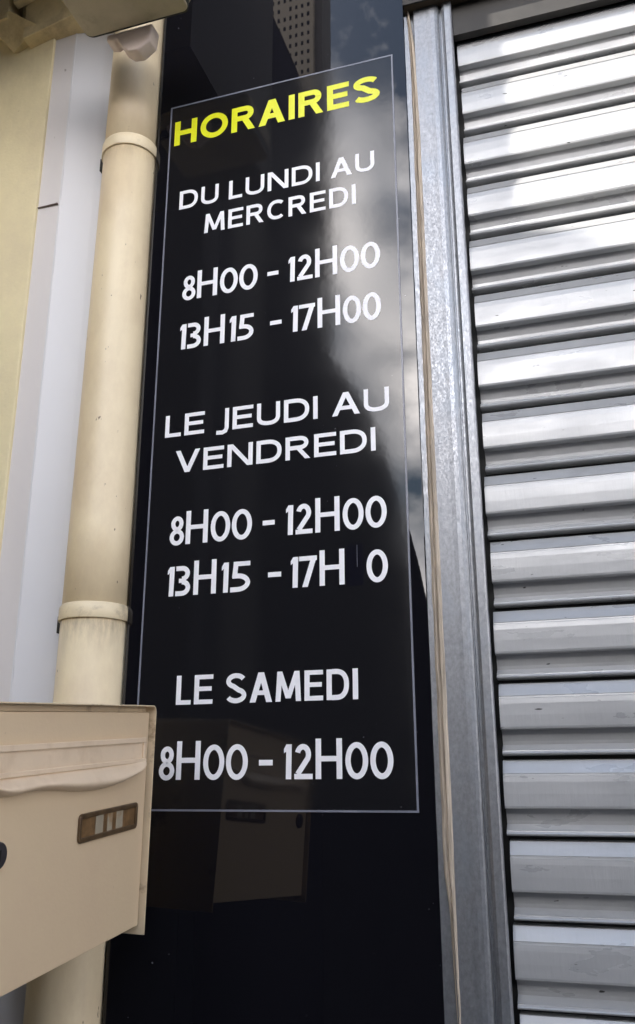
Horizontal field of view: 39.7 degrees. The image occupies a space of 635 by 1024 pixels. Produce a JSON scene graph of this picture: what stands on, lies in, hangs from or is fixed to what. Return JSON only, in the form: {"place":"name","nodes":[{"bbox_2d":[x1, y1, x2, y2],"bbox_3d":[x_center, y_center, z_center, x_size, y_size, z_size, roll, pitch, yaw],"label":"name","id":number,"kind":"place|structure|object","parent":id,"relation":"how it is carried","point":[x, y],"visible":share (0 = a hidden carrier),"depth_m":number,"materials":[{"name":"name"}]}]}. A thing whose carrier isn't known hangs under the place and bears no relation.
{"place":"outdoors","nodes":[
{"label":"outdoors","id":0,"kind":"place"},
{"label":"pavement","id":1,"kind":"structure","parent":0,"visible":0},
{"bbox_2d":[0,5,55,555],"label":"neighbour wall","id":2,"kind":"structure","parent":1,"relation":"on","point":[26,74],"depth_m":1.59,"materials":[{"name":"beige paint"}]},
{"bbox_2d":[0,0,83,52],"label":"ledge","id":3,"kind":"object","parent":2,"relation":"attached to","point":[42,22],"visible":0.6,"depth_m":1.68,"materials":[{"name":"paint"}]},
{"bbox_2d":[0,32,114,1023],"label":"corner trim","id":4,"kind":"structure","parent":2,"relation":"attached to","point":[36,524],"depth_m":1.47,"materials":[{"name":"white paint"}]},
{"bbox_2d":[405,16,494,1023],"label":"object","id":5,"kind":"structure","parent":1,"relation":"on","point":[468,551],"depth_m":1.23,"materials":[{"name":"grey metal"}]},
{"bbox_2d":[23,18,164,1023],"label":"downpipe","id":6,"kind":"object","parent":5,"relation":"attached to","point":[92,621],"visible":0.79,"depth_m":1.37,"materials":[{"name":"beige plastic"}]},
{"bbox_2d":[103,0,444,1023],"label":"opening hours sign","id":7,"kind":"object","parent":5,"relation":"attached to","point":[277,664],"visible":1,"depth_m":1.27,"materials":[{"name":"black glass"}]},
{"bbox_2d":[402,0,625,41],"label":"lintel","id":8,"kind":"structure","parent":5,"relation":"attached to","point":[473,18],"depth_m":1.42,"materials":[{"name":"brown metal"}]},
{"bbox_2d":[453,0,634,1023],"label":"roller shutter","id":9,"kind":"object","parent":5,"relation":"attached to","point":[546,112],"visible":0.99,"depth_m":1.20,"materials":[{"name":"metal"}]},
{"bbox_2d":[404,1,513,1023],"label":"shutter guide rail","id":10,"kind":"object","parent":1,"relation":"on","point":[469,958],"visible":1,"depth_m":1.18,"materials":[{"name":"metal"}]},
{"bbox_3d":[-1.901,-0.989,1.850,3.160,6.000,0.576,-5,-18,16],"label":"neighbour wing","id":11,"kind":"object","parent":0,"visible":0},
{"bbox_2d":[62,0,189,61],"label":"gutter","id":12,"kind":"object","parent":11,"relation":"attached to","point":[95,18],"visible":1,"depth_m":1.46,"materials":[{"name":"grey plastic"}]},
{"bbox_3d":[-0.692,1.134,0.775,0.330,1.300,0.460,-5,-18,16],"label":"gate post","id":13,"kind":"object","parent":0,"visible":0},
{"bbox_2d":[0,702,156,996],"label":"letter box","id":14,"kind":"object","parent":13,"relation":"on","point":[76,782],"visible":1,"depth_m":0.92,"materials":[{"name":"beige metal"}]},
{"bbox_2d":[0,711,148,996],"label":"door","id":15,"kind":"structure","parent":14,"relation":"in","point":[62,898],"depth_m":0.90,"materials":[{"name":"beige metal"}]}
]}

